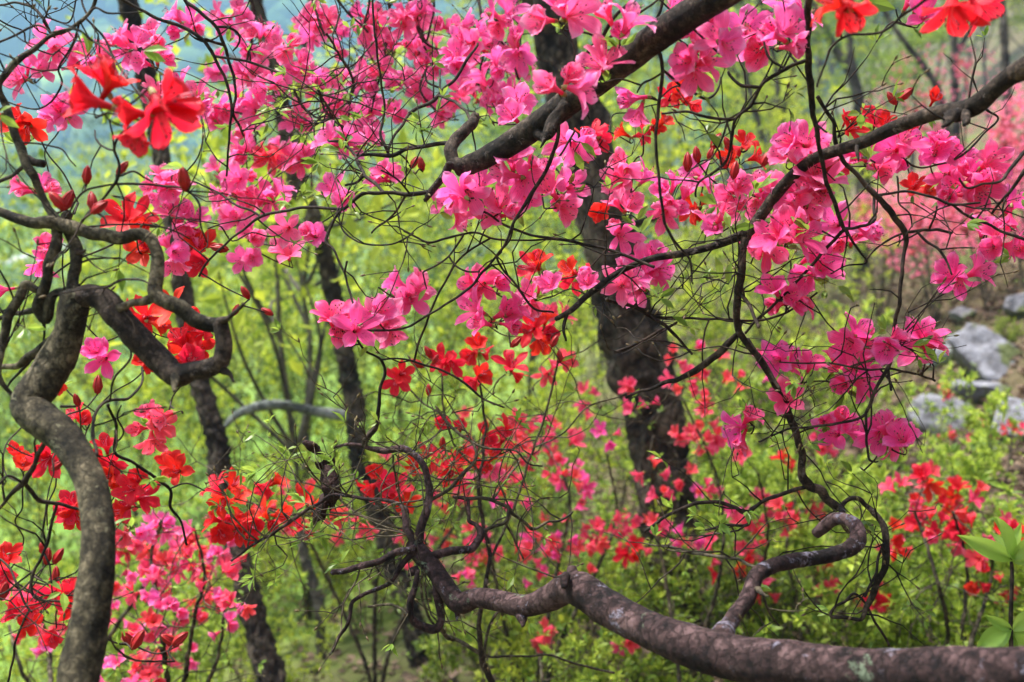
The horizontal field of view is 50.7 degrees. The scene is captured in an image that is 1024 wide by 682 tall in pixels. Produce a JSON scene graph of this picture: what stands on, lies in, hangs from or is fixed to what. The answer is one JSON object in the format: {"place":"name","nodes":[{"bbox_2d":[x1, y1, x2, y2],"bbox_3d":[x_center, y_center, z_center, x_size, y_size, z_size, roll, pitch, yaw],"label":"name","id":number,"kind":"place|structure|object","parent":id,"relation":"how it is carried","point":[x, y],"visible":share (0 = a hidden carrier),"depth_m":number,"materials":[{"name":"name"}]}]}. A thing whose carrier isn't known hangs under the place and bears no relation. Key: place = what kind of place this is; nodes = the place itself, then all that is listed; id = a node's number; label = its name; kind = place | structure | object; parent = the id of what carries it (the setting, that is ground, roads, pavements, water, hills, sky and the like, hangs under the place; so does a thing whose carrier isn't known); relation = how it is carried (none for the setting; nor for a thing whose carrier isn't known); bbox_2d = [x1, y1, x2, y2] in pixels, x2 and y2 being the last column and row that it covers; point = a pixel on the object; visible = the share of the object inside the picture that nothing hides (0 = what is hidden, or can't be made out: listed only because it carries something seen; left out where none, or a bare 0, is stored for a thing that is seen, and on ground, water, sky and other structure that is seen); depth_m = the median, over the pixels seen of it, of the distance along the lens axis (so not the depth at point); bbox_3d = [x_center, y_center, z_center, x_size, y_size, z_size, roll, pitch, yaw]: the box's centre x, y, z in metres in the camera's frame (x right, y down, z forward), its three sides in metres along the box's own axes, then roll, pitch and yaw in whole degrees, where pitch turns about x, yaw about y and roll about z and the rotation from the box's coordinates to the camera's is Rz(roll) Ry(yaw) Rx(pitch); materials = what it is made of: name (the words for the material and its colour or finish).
{"place":"outdoors","nodes":[
{"label":"outdoors","id":0,"kind":"place"},
{"bbox_2d":[0,0,1023,681],"bbox_3d":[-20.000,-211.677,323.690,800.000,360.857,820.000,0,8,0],"label":"ground","id":1,"kind":"structure","parent":0,"point":[348,646],"depth_m":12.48,"materials":[{"name":"green plant"}]},
{"bbox_2d":[0,95,145,411],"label":"spring tree","id":2,"kind":"object","parent":1,"relation":"on","point":[15,162],"visible":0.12,"depth_m":56.34,"materials":[{"name":"green plant"}]},
{"bbox_2d":[0,211,146,581],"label":"thicket shrub","id":3,"kind":"object","parent":1,"relation":"on","point":[7,372],"visible":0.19,"depth_m":10.01,"materials":[{"name":"green plant"}]},
{"bbox_2d":[0,453,152,653],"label":"leafy shrub","id":4,"kind":"object","parent":1,"relation":"on","point":[69,545],"visible":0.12,"depth_m":6.73,"materials":[{"name":"green plant"}]},
{"bbox_2d":[9,179,150,453],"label":"spring tree","id":5,"kind":"object","parent":1,"relation":"on","point":[81,240],"visible":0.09,"depth_m":28.91,"materials":[{"name":"green plant"}]},
{"bbox_2d":[0,115,166,416],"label":"tree","id":6,"kind":"object","parent":1,"relation":"on","point":[104,213],"visible":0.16,"depth_m":44.28,"materials":[{"name":"green plant"}]},
{"bbox_2d":[0,149,197,472],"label":"thicket shrub","id":7,"kind":"object","parent":1,"relation":"on","point":[4,258],"visible":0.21,"depth_m":10.81,"materials":[{"name":"green plant"}]},
{"bbox_2d":[0,198,249,637],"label":"thicket shrub","id":8,"kind":"object","parent":1,"relation":"on","point":[45,478],"visible":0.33,"depth_m":6.89,"materials":[{"name":"green plant"}]},
{"bbox_2d":[0,475,267,681],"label":"azalea bush","id":9,"kind":"object","parent":1,"relation":"on","point":[118,587],"visible":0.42,"depth_m":2.86,"materials":[{"name":"pink plant"}]},
{"bbox_2d":[39,128,229,289],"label":"spring tree","id":10,"kind":"object","parent":1,"relation":"on","point":[111,155],"visible":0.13,"depth_m":69.60,"materials":[{"name":"green plant"}]},
{"bbox_2d":[38,216,236,526],"bbox_3d":[-3.855,0.331,12.408,2.474,3.795,2.854,3,9,20],"label":"spring tree","id":11,"kind":"object","parent":1,"relation":"on","point":[127,353],"visible":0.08,"depth_m":12.04,"materials":[{"name":"green plant"}]},
{"bbox_2d":[0,0,291,681],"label":"azalea tree","id":12,"kind":"object","parent":1,"relation":"on","point":[95,474],"visible":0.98,"depth_m":1.12,"materials":[{"name":"pink plant"}]},
{"bbox_2d":[0,145,313,591],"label":"thicket shrub","id":13,"kind":"object","parent":1,"relation":"on","point":[188,435],"visible":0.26,"depth_m":8.17,"materials":[{"name":"green plant"}]},
{"bbox_2d":[60,486,282,664],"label":"leafy shrub","id":14,"kind":"object","parent":1,"relation":"on","point":[197,526],"visible":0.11,"depth_m":6.14,"materials":[{"name":"green plant"}]},
{"bbox_2d":[63,621,288,681],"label":"leafy shrub","id":15,"kind":"object","parent":1,"relation":"on","point":[204,659],"visible":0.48,"depth_m":4.22,"materials":[{"name":"green plant"}]},
{"bbox_2d":[100,509,269,681],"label":"azalea bush","id":16,"kind":"object","parent":1,"relation":"on","point":[155,597],"visible":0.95,"depth_m":2.31,"materials":[{"name":"pink plant"}]},
{"bbox_2d":[73,153,301,540],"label":"thicket shrub","id":17,"kind":"object","parent":1,"relation":"on","point":[219,388],"visible":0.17,"depth_m":9.95,"materials":[{"name":"green plant"}]},
{"bbox_2d":[117,0,286,681],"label":"leaning tree","id":18,"kind":"object","parent":1,"relation":"on","point":[261,641],"visible":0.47,"depth_m":3.70,"materials":[{"name":"brown plant"}]},
{"bbox_2d":[106,536,308,681],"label":"leafy shrub","id":19,"kind":"object","parent":1,"relation":"on","point":[208,625],"visible":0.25,"depth_m":4.81,"materials":[{"name":"green plant"}]},
{"bbox_2d":[124,509,303,679],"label":"leafy shrub","id":20,"kind":"object","parent":1,"relation":"on","point":[262,567],"visible":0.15,"depth_m":5.49,"materials":[{"name":"green plant"}]},
{"bbox_2d":[134,442,338,613],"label":"leafy shrub","id":21,"kind":"object","parent":1,"relation":"on","point":[251,485],"visible":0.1,"depth_m":6.87,"materials":[{"name":"green plant"}]},
{"bbox_2d":[81,182,394,591],"bbox_3d":[-1.970,0.329,7.539,2.418,3.014,2.325,2,8,17],"label":"thicket shrub","id":22,"kind":"object","parent":1,"relation":"on","point":[201,441],"visible":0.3,"depth_m":7.46,"materials":[{"name":"green plant"}]},
{"bbox_2d":[185,567,347,681],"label":"leafy shrub","id":23,"kind":"object","parent":1,"relation":"on","point":[289,678],"visible":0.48,"depth_m":4.65,"materials":[{"name":"green plant"}]},
{"bbox_2d":[65,0,482,619],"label":"young tree","id":24,"kind":"object","parent":1,"relation":"on","point":[217,142],"visible":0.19,"depth_m":6.37,"materials":[{"name":"green plant"}]},
{"bbox_2d":[37,107,511,662],"bbox_3d":[-1.098,0.206,5.549,2.206,2.951,2.871,0,8,0],"label":"young tree","id":25,"kind":"object","parent":1,"relation":"on","point":[349,223],"visible":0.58,"depth_m":5.40,"materials":[{"name":"green plant"}]},
{"bbox_2d":[142,83,410,501],"bbox_3d":[-1.780,-0.138,8.927,2.098,3.933,2.205,-6,10,-38],"label":"thicket shrub","id":26,"kind":"object","parent":1,"relation":"on","point":[265,387],"visible":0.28,"depth_m":8.85,"materials":[{"name":"green plant"}]},
{"bbox_2d":[204,156,448,491],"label":"thicket shrub","id":27,"kind":"object","parent":1,"relation":"on","point":[373,360],"visible":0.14,"depth_m":11.10,"materials":[{"name":"green plant"}]},
{"bbox_2d":[224,0,432,668],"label":"slender tree","id":28,"kind":"object","parent":1,"relation":"on","point":[345,356],"visible":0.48,"depth_m":4.96,"materials":[{"name":"brown plant"}]},
{"bbox_2d":[237,433,423,628],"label":"leafy shrub","id":29,"kind":"object","parent":1,"relation":"on","point":[375,458],"visible":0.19,"depth_m":6.08,"materials":[{"name":"green plant"}]},
{"bbox_2d":[224,167,446,471],"bbox_3d":[-1.841,-0.092,11.920,2.854,3.795,2.474,-4,9,-25],"label":"spring tree","id":30,"kind":"object","parent":1,"relation":"on","point":[310,268],"visible":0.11,"depth_m":11.49,"materials":[{"name":"green plant"}]},
{"bbox_2d":[121,0,560,215],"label":"azalea tree","id":31,"kind":"object","parent":1,"relation":"on","point":[252,70],"visible":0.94,"depth_m":1.89,"materials":[{"name":"pink plant"}]},
{"bbox_2d":[252,420,450,632],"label":"leafy shrub","id":32,"kind":"object","parent":1,"relation":"on","point":[337,585],"visible":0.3,"depth_m":5.71,"materials":[{"name":"green plant"}]},
{"bbox_2d":[227,108,482,558],"bbox_3d":[-0.955,0.020,7.460,1.661,3.237,1.745,-6,10,-38],"label":"thicket shrub","id":33,"kind":"object","parent":1,"relation":"on","point":[372,349],"visible":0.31,"depth_m":7.38,"materials":[{"name":"green plant"}]},
{"bbox_2d":[202,0,563,229],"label":"azalea tree","id":34,"kind":"object","parent":1,"relation":"on","point":[464,39],"visible":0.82,"depth_m":1.92,"materials":[{"name":"pink plant"}]},
{"bbox_2d":[259,407,512,596],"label":"leafy shrub","id":35,"kind":"object","parent":1,"relation":"on","point":[412,445],"visible":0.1,"depth_m":6.25,"materials":[{"name":"green plant"}]},
{"bbox_2d":[110,300,674,681],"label":"azalea bush","id":36,"kind":"object","parent":1,"relation":"on","point":[223,531],"visible":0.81,"depth_m":1.82,"materials":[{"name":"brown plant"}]},
{"bbox_2d":[318,98,469,392],"bbox_3d":[-2.762,-1.827,23.376,3.413,6.617,3.009,4,9,25],"label":"spring tree","id":37,"kind":"object","parent":1,"relation":"on","point":[410,128],"visible":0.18,"depth_m":23.15,"materials":[{"name":"green plant"}]},
{"bbox_2d":[286,142,516,444],"bbox_3d":[-1.448,-0.483,12.444,2.854,3.795,2.474,4,9,28],"label":"spring tree","id":38,"kind":"object","parent":1,"relation":"on","point":[415,233],"visible":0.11,"depth_m":12.16,"materials":[{"name":"green plant"}]},
{"bbox_2d":[270,79,546,449],"bbox_3d":[-0.988,-0.619,11.227,2.790,4.076,2.901,2,8,14],"label":"thicket shrub","id":39,"kind":"object","parent":1,"relation":"on","point":[481,113],"visible":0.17,"depth_m":11.01,"materials":[{"name":"green plant"}]},
{"bbox_2d":[230,380,600,681],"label":"azalea bush","id":40,"kind":"object","parent":1,"relation":"on","point":[444,542],"visible":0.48,"depth_m":3.59,"materials":[{"name":"red plant"}]},
{"bbox_2d":[324,129,550,516],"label":"thicket shrub","id":41,"kind":"object","parent":1,"relation":"on","point":[437,290],"visible":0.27,"depth_m":8.54,"materials":[{"name":"green plant"}]},
{"bbox_2d":[293,122,605,536],"bbox_3d":[-0.348,0.017,6.938,2.176,2.826,2.092,0,8,3],"label":"thicket shrub","id":42,"kind":"object","parent":1,"relation":"on","point":[452,290],"visible":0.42,"depth_m":6.87,"materials":[{"name":"green plant"}]},
{"bbox_2d":[0,0,904,294],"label":"woodland","id":43,"kind":"object","parent":1,"relation":"on","point":[278,12],"visible":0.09,"depth_m":302.25,"materials":[{"name":"green plant"}]},
{"bbox_2d":[166,0,808,443],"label":"azalea tree","id":44,"kind":"object","parent":1,"relation":"on","point":[702,24],"visible":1,"depth_m":1.37,"materials":[{"name":"pink plant"}]},
{"bbox_2d":[385,543,603,681],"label":"leafy shrub","id":45,"kind":"object","parent":1,"relation":"on","point":[433,645],"visible":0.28,"depth_m":4.07,"materials":[{"name":"green plant"}]},
{"bbox_2d":[370,346,619,587],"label":"leafy shrub","id":46,"kind":"object","parent":1,"relation":"on","point":[562,425],"visible":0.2,"depth_m":5.69,"materials":[{"name":"green plant"}]},
{"bbox_2d":[398,89,648,441],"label":"thicket shrub","id":47,"kind":"object","parent":1,"relation":"on","point":[506,231],"visible":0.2,"depth_m":11.05,"materials":[{"name":"green plant"}]},
{"bbox_2d":[362,427,711,681],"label":"leafy shrub","id":48,"kind":"object","parent":1,"relation":"on","point":[522,646],"visible":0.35,"depth_m":3.42,"materials":[{"name":"green plant"}]},
{"bbox_2d":[424,0,657,362],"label":"spring tree","id":49,"kind":"object","parent":1,"relation":"on","point":[497,129],"visible":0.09,"depth_m":17.59,"materials":[{"name":"green plant"}]},
{"bbox_2d":[385,0,707,333],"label":"spring tree","id":50,"kind":"object","parent":1,"relation":"on","point":[463,2],"visible":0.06,"depth_m":28.20,"materials":[{"name":"green plant"}]},
{"bbox_2d":[425,395,675,681],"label":"azalea bush","id":51,"kind":"object","parent":1,"relation":"on","point":[600,544],"visible":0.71,"depth_m":3.10,"materials":[{"name":"pink plant"}]},
{"bbox_2d":[470,397,633,587],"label":"leafy shrub","id":52,"kind":"object","parent":1,"relation":"on","point":[551,528],"visible":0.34,"depth_m":5.47,"materials":[{"name":"green plant"}]},
{"bbox_2d":[465,493,646,638],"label":"leafy shrub","id":53,"kind":"object","parent":1,"relation":"on","point":[603,517],"visible":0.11,"depth_m":4.67,"materials":[{"name":"green plant"}]},
{"bbox_2d":[492,608,639,681],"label":"azalea bush","id":54,"kind":"object","parent":1,"relation":"on","point":[547,635],"visible":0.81,"depth_m":2.94,"materials":[{"name":"red plant"}]},
{"bbox_2d":[477,31,705,438],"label":"thicket shrub","id":55,"kind":"object","parent":1,"relation":"on","point":[573,228],"visible":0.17,"depth_m":9.90,"materials":[{"name":"green plant"}]},
{"bbox_2d":[446,40,753,496],"bbox_3d":[0.604,-0.432,7.997,2.418,3.382,2.325,1,8,6],"label":"thicket shrub","id":56,"kind":"object","parent":1,"relation":"on","point":[571,233],"visible":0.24,"depth_m":7.79,"materials":[{"name":"green plant"}]},
{"bbox_2d":[205,318,1023,681],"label":"azalea tree","id":57,"kind":"object","parent":1,"relation":"on","point":[721,650],"visible":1,"depth_m":1.26,"materials":[{"name":"red plant"}]},
{"bbox_2d":[302,440,341,524],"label":"withered leaf","id":58,"kind":"object","parent":57,"relation":"hanging from","point":[330,502],"visible":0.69,"depth_m":1.49,"materials":[{"name":"plant"}]},
{"bbox_2d":[521,0,713,681],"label":"rough barked tree","id":59,"kind":"object","parent":1,"relation":"on","point":[557,48],"visible":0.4,"depth_m":3.48,"materials":[{"name":"brown plant"}]},
{"bbox_2d":[524,582,743,681],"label":"leafy shrub","id":60,"kind":"object","parent":1,"relation":"on","point":[570,641],"visible":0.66,"depth_m":3.04,"materials":[{"name":"green plant"}]},
{"bbox_2d":[543,96,731,308],"bbox_3d":[1.655,-1.272,14.427,2.555,3.920,2.948,-6,10,-37],"label":"spring tree","id":61,"kind":"object","parent":1,"relation":"on","point":[650,155],"visible":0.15,"depth_m":14.11,"materials":[{"name":"green plant"}]},
{"bbox_2d":[505,288,771,528],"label":"leafy shrub","id":62,"kind":"object","parent":1,"relation":"on","point":[541,392],"visible":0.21,"depth_m":6.65,"materials":[{"name":"green plant"}]},
{"bbox_2d":[567,0,772,328],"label":"spring tree","id":63,"kind":"object","parent":1,"relation":"on","point":[685,222],"visible":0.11,"depth_m":21.14,"materials":[{"name":"green plant"}]},
{"bbox_2d":[561,6,832,399],"bbox_3d":[1.947,-1.294,11.050,2.901,3.970,2.790,-4,9,-28],"label":"thicket shrub","id":64,"kind":"object","parent":1,"relation":"on","point":[725,86],"visible":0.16,"depth_m":10.70,"materials":[{"name":"green plant"}]},
{"bbox_2d":[589,299,823,681],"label":"azalea bush","id":65,"kind":"object","parent":1,"relation":"on","point":[693,430],"visible":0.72,"depth_m":3.03,"materials":[{"name":"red plant"}]},
{"bbox_2d":[637,398,798,622],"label":"leafy shrub","id":66,"kind":"object","parent":1,"relation":"on","point":[741,476],"visible":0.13,"depth_m":4.40,"materials":[{"name":"green plant"}]},
{"bbox_2d":[573,509,876,681],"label":"leafy shrub","id":67,"kind":"object","parent":1,"relation":"on","point":[684,594],"visible":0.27,"depth_m":3.34,"materials":[{"name":"green plant"}]},
{"bbox_2d":[585,0,877,356],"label":"crooked tree","id":68,"kind":"object","parent":1,"relation":"on","point":[822,33],"visible":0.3,"depth_m":12.96,"materials":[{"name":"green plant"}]},
{"bbox_2d":[625,395,849,619],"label":"leafy shrub","id":69,"kind":"object","parent":1,"relation":"on","point":[719,464],"visible":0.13,"depth_m":4.40,"materials":[{"name":"green plant"}]},
{"bbox_2d":[686,495,814,639],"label":"leafy shrub","id":70,"kind":"object","parent":1,"relation":"on","point":[726,587],"visible":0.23,"depth_m":3.44,"materials":[{"name":"green plant"}]},
{"bbox_2d":[653,109,847,459],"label":"thicket shrub","id":71,"kind":"object","parent":1,"relation":"on","point":[705,147],"visible":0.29,"depth_m":7.91,"materials":[{"name":"green plant"}]},
{"bbox_2d":[612,412,894,681],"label":"azalea bush","id":72,"kind":"object","parent":1,"relation":"on","point":[631,556],"visible":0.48,"depth_m":3.18,"materials":[{"name":"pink plant"}]},
{"bbox_2d":[687,4,849,259],"bbox_3d":[4.290,-3.546,18.884,3.045,4.857,4.470,0,8,-2],"label":"spring tree","id":73,"kind":"object","parent":1,"relation":"on","point":[770,88],"visible":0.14,"depth_m":18.14,"materials":[{"name":"green plant"}]},
{"bbox_2d":[637,118,903,471],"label":"thicket shrub","id":74,"kind":"object","parent":1,"relation":"on","point":[731,329],"visible":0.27,"depth_m":6.71,"materials":[{"name":"green plant"}]},
{"bbox_2d":[633,58,923,402],"bbox_3d":[2.320,-0.880,9.588,2.418,3.082,2.325,-6,10,-35],"label":"thicket shrub","id":75,"kind":"object","parent":1,"relation":"on","point":[780,116],"visible":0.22,"depth_m":9.48,"materials":[{"name":"green plant"}]},
{"bbox_2d":[546,0,1023,646],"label":"azalea tree","id":76,"kind":"object","parent":1,"relation":"on","point":[798,196],"visible":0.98,"depth_m":1.37,"materials":[{"name":"pink plant"}]},
{"bbox_2d":[677,276,917,473],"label":"leafy shrub","id":77,"kind":"object","parent":1,"relation":"on","point":[760,377],"visible":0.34,"depth_m":6.31,"materials":[{"name":"green plant"}]},
{"bbox_2d":[724,271,884,424],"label":"leafy shrub","id":78,"kind":"object","parent":1,"relation":"on","point":[805,334],"visible":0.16,"depth_m":8.50,"materials":[{"name":"green plant"}]},
{"bbox_2d":[719,0,893,261],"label":"spring tree","id":79,"kind":"object","parent":1,"relation":"on","point":[827,77],"visible":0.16,"depth_m":27.01,"materials":[{"name":"green plant"}]},
{"bbox_2d":[710,459,932,607],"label":"leafy shrub","id":80,"kind":"object","parent":1,"relation":"on","point":[775,487],"visible":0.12,"depth_m":4.18,"materials":[{"name":"green plant"}]},
{"bbox_2d":[732,62,926,351],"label":"thicket shrub","id":81,"kind":"object","parent":1,"relation":"on","point":[833,184],"visible":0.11,"depth_m":10.69,"materials":[{"name":"green plant"}]},
{"bbox_2d":[811,0,871,284],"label":"forked tree","id":82,"kind":"object","parent":1,"relation":"on","point":[854,82],"visible":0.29,"depth_m":13.96,"materials":[{"name":"brown plant"}]},
{"bbox_2d":[782,531,984,648],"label":"leafy shrub","id":83,"kind":"object","parent":1,"relation":"on","point":[856,629],"visible":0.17,"depth_m":3.27,"materials":[{"name":"green plant"}]},
{"bbox_2d":[752,446,1020,647],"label":"leafy shrub","id":84,"kind":"object","parent":1,"relation":"on","point":[802,534],"visible":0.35,"depth_m":3.13,"materials":[{"name":"green plant"}]},
{"bbox_2d":[846,187,927,332],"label":"azalea bush","id":85,"kind":"object","parent":1,"relation":"on","point":[869,247],"visible":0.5,"depth_m":10.36,"materials":[{"name":"pink plant"}]},
{"bbox_2d":[815,0,973,171],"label":"spring tree","id":86,"kind":"object","parent":1,"relation":"on","point":[914,77],"visible":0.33,"depth_m":23.28,"materials":[{"name":"green plant"}]},
{"bbox_2d":[815,4,982,248],"bbox_3d":[5.676,-3.173,16.054,2.338,3.818,2.651,3,9,22],"label":"spring tree","id":87,"kind":"object","parent":1,"relation":"on","point":[891,60],"visible":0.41,"depth_m":16.20,"materials":[{"name":"green plant"}]},
{"bbox_2d":[823,0,1010,113],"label":"spring tree","id":88,"kind":"object","parent":1,"relation":"on","point":[877,45],"visible":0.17,"depth_m":27.93,"materials":[{"name":"green plant"}]},
{"bbox_2d":[875,168,976,325],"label":"azalea bush","id":89,"kind":"object","parent":1,"relation":"on","point":[911,251],"visible":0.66,"depth_m":9.54,"materials":[{"name":"pink plant"}]},
{"bbox_2d":[830,360,1023,543],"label":"leafy shrub","id":90,"kind":"object","parent":1,"relation":"on","point":[983,440],"visible":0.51,"depth_m":4.30,"materials":[{"name":"green plant"}]},
{"bbox_2d":[833,545,1023,648],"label":"leafy shrub","id":91,"kind":"object","parent":1,"relation":"on","point":[915,642],"visible":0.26,"depth_m":3.10,"materials":[{"name":"green plant"}]},
{"bbox_2d":[836,459,1023,647],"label":"azalea bush","id":92,"kind":"object","parent":1,"relation":"on","point":[956,525],"visible":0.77,"depth_m":2.73,"materials":[{"name":"red plant"}]},
{"bbox_2d":[907,394,979,436],"bbox_3d":[2.839,0.504,7.061,0.415,0.307,0.585,-6,10,-38],"label":"boulder","id":93,"kind":"object","parent":1,"relation":"on","point":[927,417],"visible":0.41,"depth_m":6.98,"materials":[{"name":"grey stone"}]},
{"bbox_2d":[864,43,1023,200],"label":"azalea bush","id":94,"kind":"object","parent":1,"relation":"on","point":[960,62],"visible":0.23,"depth_m":12.47,"materials":[{"name":"pink plant"}]},
{"bbox_2d":[918,160,1023,312],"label":"azalea bush","id":95,"kind":"object","parent":1,"relation":"on","point":[959,228],"visible":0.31,"depth_m":8.91,"materials":[{"name":"pink plant"}]},
{"bbox_2d":[933,442,1023,646],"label":"leafy shrub","id":96,"kind":"object","parent":1,"relation":"on","point":[1012,508],"visible":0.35,"depth_m":3.00,"materials":[{"name":"green plant"}]},
{"bbox_2d":[946,323,1021,381],"bbox_3d":[3.433,0.135,7.784,0.552,0.531,0.640,7,10,40],"label":"boulder","id":97,"kind":"object","parent":1,"relation":"on","point":[987,353],"visible":0.68,"depth_m":7.64,"materials":[{"name":"grey stone"}]},
{"bbox_2d":[957,517,1023,646],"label":"broad leaf sapling","id":98,"kind":"object","parent":1,"relation":"on","point":[1008,546],"visible":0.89,"depth_m":1.25,"materials":[{"name":"green plant"}]},
{"bbox_2d":[981,82,1023,289],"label":"azalea bush","id":99,"kind":"object","parent":1,"relation":"on","point":[1004,126],"visible":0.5,"depth_m":8.37,"materials":[{"name":"pink plant"}]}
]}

